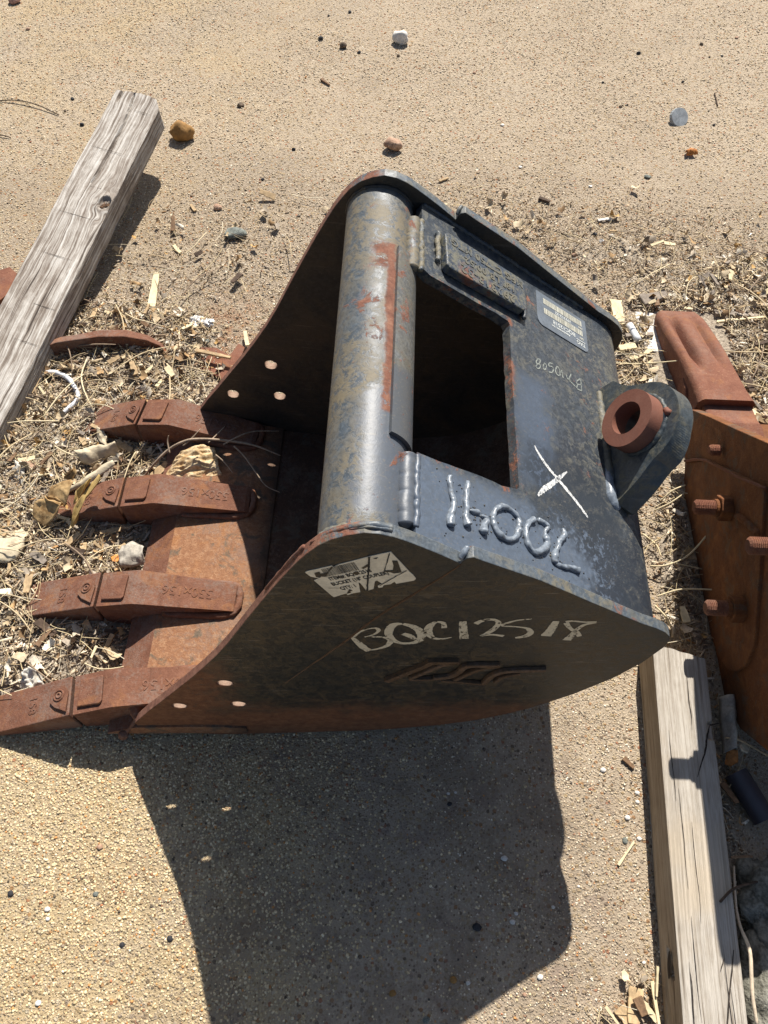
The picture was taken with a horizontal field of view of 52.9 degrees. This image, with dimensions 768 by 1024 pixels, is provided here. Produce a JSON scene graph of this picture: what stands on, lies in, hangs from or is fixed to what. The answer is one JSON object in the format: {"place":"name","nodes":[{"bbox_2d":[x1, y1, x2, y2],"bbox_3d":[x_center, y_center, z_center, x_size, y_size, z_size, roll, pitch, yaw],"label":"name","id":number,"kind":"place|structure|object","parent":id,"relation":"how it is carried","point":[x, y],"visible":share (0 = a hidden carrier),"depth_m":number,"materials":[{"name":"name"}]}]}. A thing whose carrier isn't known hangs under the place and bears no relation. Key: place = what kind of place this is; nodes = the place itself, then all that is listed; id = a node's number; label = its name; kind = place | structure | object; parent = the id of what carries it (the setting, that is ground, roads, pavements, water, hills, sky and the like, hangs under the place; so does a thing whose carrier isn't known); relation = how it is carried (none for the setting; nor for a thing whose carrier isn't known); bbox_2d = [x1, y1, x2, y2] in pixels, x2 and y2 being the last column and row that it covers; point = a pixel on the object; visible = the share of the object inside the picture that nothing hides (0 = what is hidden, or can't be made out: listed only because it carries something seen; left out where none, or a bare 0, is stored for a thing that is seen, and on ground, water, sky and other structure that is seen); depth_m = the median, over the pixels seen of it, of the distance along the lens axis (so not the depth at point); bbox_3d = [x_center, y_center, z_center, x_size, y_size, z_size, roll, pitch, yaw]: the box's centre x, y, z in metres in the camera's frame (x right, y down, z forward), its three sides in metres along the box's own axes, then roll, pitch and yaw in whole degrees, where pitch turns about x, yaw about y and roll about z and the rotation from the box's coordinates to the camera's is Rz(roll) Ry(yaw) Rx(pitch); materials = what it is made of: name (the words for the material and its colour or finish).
{"place":"outdoors","nodes":[
{"label":"outdoors","id":0,"kind":"place"},
{"bbox_2d":[0,712,548,1023],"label":"gravel","id":1,"kind":"structure","parent":0,"point":[107,835],"depth_m":1.37,"materials":[{"name":"gravel"}]},
{"bbox_2d":[0,0,767,1023],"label":"ground","id":2,"kind":"structure","parent":0,"point":[418,1006],"depth_m":1.52,"materials":[{"name":"sand"}]},
{"bbox_2d":[0,267,16,303],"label":"rusty plate","id":3,"kind":"object","parent":2,"relation":"on","point":[8,276],"visible":0.71,"depth_m":2.05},
{"bbox_2d":[0,99,58,114],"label":"grass stem","id":4,"kind":"object","parent":2,"relation":"on","point":[28,102],"visible":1,"depth_m":2.45,"materials":[{"name":"brown plant"}]},
{"bbox_2d":[148,273,159,307],"bbox_3d":[-0.608,-0.587,2.041,0.021,0.007,0.124,0,60,-5],"label":"wood stick","id":5,"kind":"object","parent":2,"relation":"on","point":[152,299],"visible":0.91,"depth_m":2.04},
{"bbox_2d":[169,120,194,141],"bbox_3d":[-0.623,-1.167,2.368,0.069,0.070,0.068,39,66,19],"label":"stone","id":6,"kind":"object","parent":2,"relation":"on","point":[180,130],"visible":1,"depth_m":2.35,"materials":[{"name":"stone"}]},
{"bbox_2d":[179,268,218,303],"bbox_3d":[-0.495,-0.608,2.047,0.020,0.011,0.156,35,70,18],"label":"dry straw","id":7,"kind":"object","parent":2,"relation":"on","point":[194,281],"visible":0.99,"depth_m":2.04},
{"bbox_2d":[197,344,244,379],"bbox_3d":[-0.421,-0.392,1.943,0.123,0.012,0.117,25,63,13],"label":"rusty plate","id":8,"kind":"object","parent":2,"relation":"on","point":[237,352],"visible":0.61,"depth_m":1.93,"materials":[{"name":"metal"}]},
{"bbox_2d":[195,348,230,358],"bbox_3d":[-0.423,-0.391,1.911,0.093,0.008,0.010,13,66,7],"label":"stick","id":9,"kind":"object","parent":8,"relation":"on","point":[210,353],"visible":1,"depth_m":1.91,"materials":[{"name":"beige wood"}]},
{"bbox_2d":[224,227,246,238],"bbox_3d":[-0.416,-0.780,2.162,0.062,0.029,0.044,-1,60,-1],"label":"stone","id":10,"kind":"object","parent":2,"relation":"on","point":[239,232],"visible":0.99,"depth_m":2.15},
{"bbox_2d":[230,273,242,282],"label":"wood chip","id":11,"kind":"object","parent":2,"relation":"on","point":[236,277],"visible":1,"depth_m":2.06,"materials":[{"name":"brown plant"}]},
{"bbox_2d":[243,330,248,345],"bbox_3d":[-0.349,-0.440,1.958,0.011,0.005,0.050,-9,61,-10],"label":"stick","id":12,"kind":"object","parent":2,"relation":"on","point":[246,338],"visible":0.97,"depth_m":1.95,"materials":[{"name":"brown wood"}]},
{"bbox_2d":[259,189,275,199],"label":"wood chip","id":13,"kind":"object","parent":2,"relation":"on","point":[268,194],"visible":1,"depth_m":2.24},
{"bbox_2d":[0,169,692,740],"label":"excavator bucket","id":14,"kind":"object","parent":2,"relation":"on","point":[476,445],"visible":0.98,"depth_m":1.20,"materials":[{"name":"paint"}]},
{"bbox_2d":[70,474,100,527],"bbox_3d":[-0.638,-0.029,1.635,0.036,0.082,0.108,34,65,17],"label":"husk blade","id":15,"kind":"object","parent":14,"relation":"on","point":[80,490],"visible":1,"depth_m":1.63,"materials":[{"name":"plant"}]},
{"bbox_2d":[69,460,114,491],"bbox_3d":[-0.644,-0.073,1.689,0.127,0.068,0.026,-17,62,-10],"label":"husk blade","id":16,"kind":"object","parent":14,"relation":"on","point":[102,469],"visible":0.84,"depth_m":1.68,"materials":[{"name":"beige plant"}]},
{"bbox_2d":[166,444,221,476],"bbox_3d":[-0.420,-0.102,1.714,0.135,0.054,0.092,2,60,0],"label":"crumpled leaf","id":17,"kind":"object","parent":14,"relation":"on","point":[197,460],"visible":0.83,"depth_m":1.70,"materials":[{"name":"plant"}]},
{"bbox_2d":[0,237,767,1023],"bbox_3d":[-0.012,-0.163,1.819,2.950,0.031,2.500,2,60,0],"label":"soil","id":18,"kind":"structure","parent":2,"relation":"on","point":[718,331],"depth_m":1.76,"materials":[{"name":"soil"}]},
{"bbox_2d":[0,527,29,562],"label":"pale leaf","id":19,"kind":"object","parent":18,"relation":"on","point":[6,555],"visible":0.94,"depth_m":1.63,"materials":[{"name":"plant"}]},
{"bbox_2d":[12,460,24,483],"bbox_3d":[-0.823,-0.089,1.738,0.028,0.032,0.056,-8,61,-6],"label":"paper scrap","id":20,"kind":"object","parent":18,"relation":"on","point":[22,470],"visible":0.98,"depth_m":1.74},
{"bbox_2d":[20,667,43,688],"bbox_3d":[-0.686,0.327,1.494,0.046,0.038,0.044,-22,63,-13],"label":"stone","id":21,"kind":"object","parent":18,"relation":"on","point":[31,677],"visible":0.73,"depth_m":1.49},
{"bbox_2d":[18,538,63,549],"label":"dry straw","id":22,"kind":"object","parent":18,"relation":"on","point":[40,541],"visible":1,"depth_m":1.63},
{"bbox_2d":[40,451,53,465],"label":"wood chip","id":23,"kind":"object","parent":18,"relation":"on","point":[44,460],"visible":1,"depth_m":1.75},
{"bbox_2d":[46,370,80,419],"bbox_3d":[-0.767,-0.291,1.854,0.070,0.019,0.162,-17,62,-11],"label":"plastic strip","id":24,"kind":"object","parent":18,"relation":"on","point":[69,379],"visible":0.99,"depth_m":1.85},
{"bbox_2d":[65,543,92,573],"bbox_3d":[-0.621,0.117,1.609,0.019,0.011,0.150,-34,75,-15],"label":"dry straw","id":25,"kind":"object","parent":18,"relation":"on","point":[85,560],"visible":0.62,"depth_m":1.61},
{"bbox_2d":[0,90,164,453],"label":"weathered timber","id":26,"kind":"object","parent":18,"relation":"on","point":[44,295],"visible":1,"depth_m":1.98,"materials":[{"name":"grey wood"}]},
{"bbox_2d":[81,359,92,407],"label":"dry straw","id":27,"kind":"object","parent":18,"relation":"on","point":[82,382],"visible":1,"depth_m":1.85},
{"bbox_2d":[74,441,119,465],"bbox_3d":[-0.648,-0.134,1.746,0.091,0.033,0.042,-22,63,-13],"label":"pale leaf","id":28,"kind":"object","parent":18,"relation":"on","point":[90,455],"visible":1,"depth_m":1.74,"materials":[{"name":"plant"}]},
{"bbox_2d":[96,427,106,444],"bbox_3d":[-0.649,-0.172,1.779,0.020,0.016,0.058,-29,65,-17],"label":"pale leaf","id":29,"kind":"object","parent":18,"relation":"on","point":[101,436],"visible":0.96,"depth_m":1.78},
{"bbox_2d":[49,330,167,357],"bbox_3d":[-0.677,-0.419,1.931,0.320,0.072,0.109,2,60,0],"label":"rusty bar","id":30,"kind":"object","parent":18,"relation":"on","point":[122,338],"visible":0.66,"depth_m":1.91,"materials":[{"name":"metal"}]},
{"bbox_2d":[113,346,168,372],"bbox_3d":[-0.597,-0.379,1.890,0.149,0.012,0.013,-28,52,-12],"label":"dry straw","id":31,"kind":"object","parent":18,"relation":"on","point":[136,356],"visible":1,"depth_m":1.89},
{"bbox_2d":[187,315,213,327],"bbox_3d":[-0.471,-0.489,1.988,0.072,0.019,0.042,2,60,0],"label":"foil scrap","id":32,"kind":"object","parent":18,"relation":"on","point":[208,322],"visible":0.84,"depth_m":1.98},
{"bbox_2d":[0,165,767,1023],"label":"wood litter","id":33,"kind":"object","parent":18,"relation":"on","point":[128,539],"visible":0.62,"depth_m":1.86,"materials":[{"name":"plant"}]},
{"bbox_2d":[0,601,31,632],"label":"dry straw","id":34,"kind":"object","parent":33,"relation":"on","point":[14,611],"visible":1,"depth_m":1.55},
{"bbox_2d":[0,433,32,456],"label":"dry straw","id":35,"kind":"object","parent":33,"relation":"on","point":[3,452],"visible":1,"depth_m":1.75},
{"bbox_2d":[17,455,34,461],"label":"wood chip","id":36,"kind":"object","parent":33,"relation":"on","point":[27,459],"visible":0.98,"depth_m":1.75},
{"bbox_2d":[23,574,33,592],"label":"wood chip","id":37,"kind":"object","parent":33,"relation":"on","point":[28,582],"visible":1,"depth_m":1.59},
{"bbox_2d":[8,420,58,422],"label":"dry straw","id":38,"kind":"object","parent":33,"relation":"on","point":[36,421],"visible":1,"depth_m":1.78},
{"bbox_2d":[20,421,52,451],"bbox_3d":[-0.800,-0.175,1.775,0.006,0.011,0.102,34,70,19],"label":"dry straw","id":39,"kind":"object","parent":33,"relation":"on","point":[34,436],"visible":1,"depth_m":1.77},
{"bbox_2d":[29,550,47,563],"bbox_3d":[-0.727,0.095,1.624,0.048,0.004,0.018,29,72,23],"label":"wood chip","id":40,"kind":"object","parent":33,"relation":"on","point":[42,559],"visible":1,"depth_m":1.62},
{"bbox_2d":[24,660,52,681],"bbox_3d":[-0.670,0.311,1.502,0.137,0.011,0.006,30,67,18],"label":"dry straw","id":41,"kind":"object","parent":33,"relation":"on","point":[30,665],"visible":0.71,"depth_m":1.50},
{"bbox_2d":[34,628,51,646],"bbox_3d":[-0.679,0.250,1.541,0.014,0.004,0.040,27,63,12],"label":"wood chip","id":42,"kind":"object","parent":33,"relation":"on","point":[38,643],"visible":1,"depth_m":1.54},
{"bbox_2d":[33,617,56,636],"bbox_3d":[-0.680,0.232,1.552,0.048,0.004,0.024,40,35,4],"label":"wood chip","id":43,"kind":"object","parent":33,"relation":"on","point":[41,624],"visible":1,"depth_m":1.55,"materials":[{"name":"brown plant"}]},
{"bbox_2d":[32,479,72,526],"bbox_3d":[-0.709,-0.025,1.653,0.111,0.074,0.059,-33,66,-18],"label":"dry leaf","id":44,"kind":"object","parent":33,"relation":"on","point":[45,510],"visible":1,"depth_m":1.66,"materials":[{"name":"plant"}]},
{"bbox_2d":[43,374,83,416],"bbox_3d":[-0.761,-0.280,1.829,0.006,0.011,0.144,25,64,16],"label":"dry straw","id":45,"kind":"object","parent":33,"relation":"on","point":[60,394],"visible":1,"depth_m":1.82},
{"bbox_2d":[64,531,80,546],"bbox_3d":[-0.665,0.058,1.649,0.014,0.004,0.038,35,71,23],"label":"wood chip","id":46,"kind":"object","parent":33,"relation":"on","point":[72,538],"visible":0.99,"depth_m":1.65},
{"bbox_2d":[69,547,85,554],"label":"wood chip","id":47,"kind":"object","parent":33,"relation":"on","point":[80,551],"visible":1,"depth_m":1.63,"materials":[{"name":"brown plant"}]},
{"bbox_2d":[78,435,86,445],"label":"wood chip","id":48,"kind":"object","parent":33,"relation":"on","point":[81,438],"visible":1,"depth_m":1.78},
{"bbox_2d":[100,469,110,481],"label":"wood chip","id":49,"kind":"object","parent":33,"relation":"on","point":[105,474],"visible":0.56,"depth_m":1.74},
{"bbox_2d":[102,633,114,652],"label":"wood chip","id":50,"kind":"object","parent":33,"relation":"on","point":[108,642],"visible":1,"depth_m":1.54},
{"bbox_2d":[100,527,120,533],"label":"wood chip","id":51,"kind":"object","parent":33,"relation":"on","point":[111,530],"visible":1,"depth_m":1.66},
{"bbox_2d":[107,355,119,364],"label":"wood chip","id":52,"kind":"object","parent":33,"relation":"on","point":[113,359],"visible":1,"depth_m":1.89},
{"bbox_2d":[113,454,123,470],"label":"wood chip","id":53,"kind":"object","parent":33,"relation":"on","point":[120,458],"visible":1,"depth_m":1.75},
{"bbox_2d":[115,469,128,478],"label":"wood chip","id":54,"kind":"object","parent":33,"relation":"on","point":[121,475],"visible":0.73,"depth_m":1.74,"materials":[{"name":"brown plant"}]},
{"bbox_2d":[116,439,132,452],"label":"wood chip","id":55,"kind":"object","parent":33,"relation":"on","point":[121,445],"visible":0.89,"depth_m":1.77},
{"bbox_2d":[118,541,144,567],"bbox_3d":[-0.531,0.088,1.627,0.052,0.025,0.056,-6,60,-5],"label":"stone","id":56,"kind":"object","parent":33,"relation":"on","point":[130,554],"visible":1,"depth_m":1.62,"materials":[{"name":"stone"}]},
{"bbox_2d":[129,361,137,375],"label":"wood chip","id":57,"kind":"object","parent":33,"relation":"on","point":[133,366],"visible":1,"depth_m":1.88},
{"bbox_2d":[150,461,166,474],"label":"wood chip","id":58,"kind":"object","parent":33,"relation":"on","point":[160,469],"visible":0.76,"depth_m":1.74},
{"bbox_2d":[144,309,188,343],"bbox_3d":[-0.555,-0.476,1.948,0.020,0.011,0.157,34,62,16],"label":"dry straw","id":59,"kind":"object","parent":33,"relation":"on","point":[158,323],"visible":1,"depth_m":1.95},
{"bbox_2d":[164,365,174,376],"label":"wood chip","id":60,"kind":"object","parent":33,"relation":"on","point":[169,370],"visible":1,"depth_m":1.88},
{"bbox_2d":[170,216,175,231],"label":"wood chip","id":61,"kind":"object","parent":33,"relation":"on","point":[173,228],"visible":1,"depth_m":2.16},
{"bbox_2d":[144,426,280,491],"bbox_3d":[-0.377,-0.114,1.687,0.311,0.082,0.141,2,60,0],"label":"twig","id":62,"kind":"object","parent":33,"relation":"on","point":[226,441],"visible":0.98,"depth_m":1.68,"materials":[{"name":"wood"}]},
{"bbox_2d":[618,343,636,351],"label":"wood chip","id":63,"kind":"object","parent":33,"relation":"on","point":[627,346],"visible":0.9,"depth_m":1.95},
{"bbox_2d":[626,322,640,342],"bbox_3d":[0.640,-0.461,1.981,0.018,0.022,0.066,-10,61,-7],"label":"plastic tube","id":64,"kind":"object","parent":33,"relation":"on","point":[631,328],"visible":1,"depth_m":1.97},
{"bbox_2d":[629,348,651,360],"bbox_3d":[0.647,-0.396,1.946,0.066,0.005,0.013,-25,68,-15],"label":"wood chip","id":65,"kind":"object","parent":33,"relation":"on","point":[649,350],"visible":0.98,"depth_m":1.94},
{"bbox_2d":[655,966,658,996],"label":"wood chip","id":66,"kind":"object","parent":33,"relation":"on","point":[656,980],"visible":1,"depth_m":1.27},
{"bbox_2d":[680,606,690,622],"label":"wood chip","id":67,"kind":"object","parent":33,"relation":"on","point":[685,617],"visible":1,"depth_m":1.59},
{"bbox_2d":[744,379,754,391],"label":"wood chip","id":68,"kind":"object","parent":33,"relation":"on","point":[751,388],"visible":1,"depth_m":1.89,"materials":[{"name":"brown plant"}]},
{"bbox_2d":[0,167,767,982],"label":"leaf scraps","id":69,"kind":"object","parent":18,"relation":"on","point":[182,355],"visible":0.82,"depth_m":1.88,"materials":[{"name":"plant"}]},
{"bbox_2d":[63,465,76,479],"bbox_3d":[-0.689,-0.082,1.697,0.036,0.028,0.021,-33,66,-18],"label":"dry leaf","id":70,"kind":"object","parent":69,"relation":"on","point":[70,474],"visible":0.96,"depth_m":1.70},
{"bbox_2d":[609,299,624,325],"bbox_3d":[0.614,-0.525,2.030,0.034,0.007,0.089,2,60,-2],"label":"wood chip","id":71,"kind":"object","parent":18,"relation":"on","point":[616,306],"visible":0.81,"depth_m":2.03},
{"bbox_2d":[625,332,653,338],"bbox_3d":[0.655,-0.453,1.981,0.074,0.009,0.013,-4,56,-3],"label":"stick","id":72,"kind":"object","parent":18,"relation":"on","point":[650,334],"visible":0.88,"depth_m":1.98,"materials":[{"name":"grey wood"}]},
{"bbox_2d":[616,360,676,364],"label":"dry straw","id":73,"kind":"object","parent":18,"relation":"on","point":[646,363],"visible":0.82,"depth_m":1.91,"materials":[{"name":"beige plant"}]},
{"bbox_2d":[637,291,667,307],"bbox_3d":[0.717,-0.568,2.051,0.075,0.016,0.038,-16,63,-10],"label":"wood shard","id":74,"kind":"object","parent":18,"relation":"on","point":[644,299],"visible":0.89,"depth_m":2.04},
{"bbox_2d":[720,781,738,803],"bbox_3d":[0.633,0.515,1.414,0.014,0.004,0.043,-16,44,-13],"label":"wood chip","id":75,"kind":"object","parent":18,"relation":"on","point":[724,786],"visible":0.94,"depth_m":1.41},
{"bbox_2d":[725,749,737,766],"bbox_3d":[0.649,0.459,1.440,0.027,0.013,0.031,2,60,0],"label":"orange leaf","id":76,"kind":"object","parent":18,"relation":"on","point":[731,758],"visible":1,"depth_m":1.44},
{"bbox_2d":[713,310,757,317],"bbox_3d":[0.923,-0.518,2.027,0.114,0.011,0.015,5,56,2],"label":"stick","id":77,"kind":"object","parent":18,"relation":"on","point":[717,313],"visible":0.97,"depth_m":2.02,"materials":[{"name":"grey wood"}]},
{"bbox_2d":[716,316,766,323],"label":"stick","id":78,"kind":"object","parent":18,"relation":"on","point":[741,319],"visible":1,"depth_m":2.01,"materials":[{"name":"brown wood"}]},
{"bbox_2d":[739,741,749,752],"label":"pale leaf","id":79,"kind":"object","parent":18,"relation":"on","point":[743,747],"visible":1,"depth_m":1.43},
{"bbox_2d":[725,350,767,353],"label":"dry straw","id":80,"kind":"object","parent":18,"relation":"on","point":[746,351],"visible":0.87,"depth_m":1.94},
{"bbox_2d":[738,930,767,1023],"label":"stone","id":81,"kind":"object","parent":18,"relation":"on","point":[759,949],"visible":0.58,"depth_m":1.25,"materials":[{"name":"stone"}]},
{"bbox_2d":[755,413,767,423],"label":"wood chip","id":82,"kind":"object","parent":18,"relation":"on","point":[762,420],"visible":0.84,"depth_m":1.85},
{"bbox_2d":[384,137,402,151],"bbox_3d":[0.029,-1.124,2.361,0.059,0.040,0.039,12,60,6],"label":"stone","id":83,"kind":"object","parent":2,"relation":"on","point":[394,144],"visible":1,"depth_m":2.35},
{"bbox_2d":[392,30,407,44],"bbox_3d":[0.056,-1.633,2.657,0.056,0.050,0.043,-1,60,-2],"label":"stone","id":84,"kind":"object","parent":2,"relation":"on","point":[400,37],"visible":1,"depth_m":2.64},
{"bbox_2d":[472,923,481,930],"bbox_3d":[0.160,0.711,1.323,0.017,0.010,0.013,15,61,8],"label":"pebble","id":85,"kind":"object","parent":2,"relation":"on","point":[476,926],"visible":1,"depth_m":1.32,"materials":[{"name":"stone"}]},
{"bbox_2d":[604,1005,618,1023],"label":"wood chip","id":86,"kind":"object","parent":2,"relation":"on","point":[608,1010],"visible":1,"depth_m":1.25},
{"bbox_2d":[614,1003,628,1023],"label":"wood chip","id":87,"kind":"object","parent":2,"relation":"on","point":[620,1011],"visible":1,"depth_m":1.26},
{"bbox_2d":[617,841,634,865],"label":"straw","id":88,"kind":"object","parent":2,"relation":"on","point":[624,855],"visible":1,"depth_m":1.38,"materials":[{"name":"beige plant"}]},
{"bbox_2d":[622,756,634,768],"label":"bark chip","id":89,"kind":"object","parent":2,"relation":"on","point":[625,759],"visible":1,"depth_m":1.46,"materials":[{"name":"brown wood"}]},
{"bbox_2d":[627,986,643,1023],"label":"wood chip","id":90,"kind":"object","parent":2,"relation":"on","point":[633,1016],"visible":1,"depth_m":1.26,"materials":[{"name":"wood"}]},
{"bbox_2d":[632,996,647,1016],"bbox_3d":[0.417,0.803,1.254,0.017,0.005,0.026,-16,67,-13],"label":"wood chip","id":91,"kind":"object","parent":90,"relation":"on","point":[639,1003],"visible":1,"depth_m":1.25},
{"bbox_2d":[634,312,661,351],"bbox_3d":[0.696,-0.463,2.002,0.080,0.012,0.135,3,60,-5],"label":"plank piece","id":92,"kind":"object","parent":2,"relation":"on","point":[654,342],"visible":0.36,"depth_m":1.99,"materials":[{"name":"wood"}]},
{"bbox_2d":[644,1001,656,1022],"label":"wood chip","id":93,"kind":"object","parent":2,"relation":"on","point":[650,1010],"visible":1,"depth_m":1.25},
{"bbox_2d":[650,981,660,1023],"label":"wood chip","id":94,"kind":"object","parent":2,"relation":"on","point":[652,984],"visible":1,"depth_m":1.26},
{"bbox_2d":[654,494,683,510],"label":"dry straw","id":95,"kind":"object","parent":2,"relation":"on","point":[672,501],"visible":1,"depth_m":1.70,"materials":[{"name":"beige plant"}]},
{"bbox_2d":[650,536,705,566],"bbox_3d":[0.651,0.057,1.621,0.172,0.122,0.036,-30,65,-17],"label":"dry straw","id":96,"kind":"object","parent":2,"relation":"on","point":[694,549],"visible":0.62,"depth_m":1.63,"materials":[{"name":"beige plant"}]},
{"bbox_2d":[669,108,687,125],"bbox_3d":[0.941,-1.258,2.462,0.063,0.012,0.063,-2,98,-12],"label":"bottle cap","id":97,"kind":"object","parent":2,"relation":"on","point":[678,117],"visible":1,"depth_m":2.46,"materials":[{"name":"metal"}]},
{"bbox_2d":[657,588,711,596],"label":"dry straw","id":98,"kind":"object","parent":2,"relation":"on","point":[683,589],"visible":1,"depth_m":1.60,"materials":[{"name":"beige plant"}]},
{"bbox_2d":[685,148,697,155],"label":"orange leaf","id":99,"kind":"object","parent":2,"relation":"on","point":[691,151],"visible":1,"depth_m":2.37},
{"bbox_2d":[639,647,746,1023],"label":"sawn timber","id":100,"kind":"object","parent":2,"relation":"on","point":[701,976],"visible":0.99,"depth_m":1.32,"materials":[{"name":"brown wood"}]},
{"bbox_2d":[719,881,757,902],"bbox_3d":[0.594,0.629,1.290,0.098,0.041,0.013,-17,62,-11],"label":"bare twig","id":101,"kind":"object","parent":100,"relation":"on","point":[733,889],"visible":1,"depth_m":1.27,"materials":[{"name":"wood"}]},
{"bbox_2d":[733,866,758,1023],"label":"bare twig","id":102,"kind":"object","parent":100,"relation":"on","point":[751,976],"visible":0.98,"depth_m":1.22,"materials":[{"name":"wood"}]},
{"bbox_2d":[654,311,767,750],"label":"rusty bucket","id":103,"kind":"object","parent":2,"relation":"on","point":[726,474],"visible":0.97,"depth_m":1.51,"materials":[{"name":"metal"}]},
{"bbox_2d":[718,694,737,752],"bbox_3d":[0.656,0.400,1.460,0.034,0.038,0.111,10,60,4],"label":"curled bark","id":104,"kind":"object","parent":103,"relation":"in","point":[727,715],"visible":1,"depth_m":1.46,"materials":[{"name":"grey plant"}]},
{"bbox_2d":[725,737,767,756],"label":"bare twig","id":105,"kind":"object","parent":104,"relation":"on","point":[753,747],"visible":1,"depth_m":1.43,"materials":[{"name":"beige wood"}]},
{"bbox_2d":[725,768,767,824],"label":"plastic pipe","id":106,"kind":"object","parent":2,"relation":"on","point":[750,796],"visible":1,"depth_m":1.40,"materials":[{"name":"plastic"}]},
{"bbox_2d":[735,857,767,948],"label":"stone","id":107,"kind":"object","parent":2,"relation":"on","point":[752,901],"visible":0.77,"depth_m":1.30,"materials":[{"name":"stone"}]},
{"bbox_2d":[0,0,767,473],"bbox_3d":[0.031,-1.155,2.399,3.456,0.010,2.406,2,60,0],"label":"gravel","id":108,"kind":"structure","parent":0,"point":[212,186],"depth_m":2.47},
{"bbox_2d":[427,638,683,1023],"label":"strip gravel","id":109,"kind":"structure","parent":0,"point":[577,899],"depth_m":1.38,"materials":[{"name":"gravel"}]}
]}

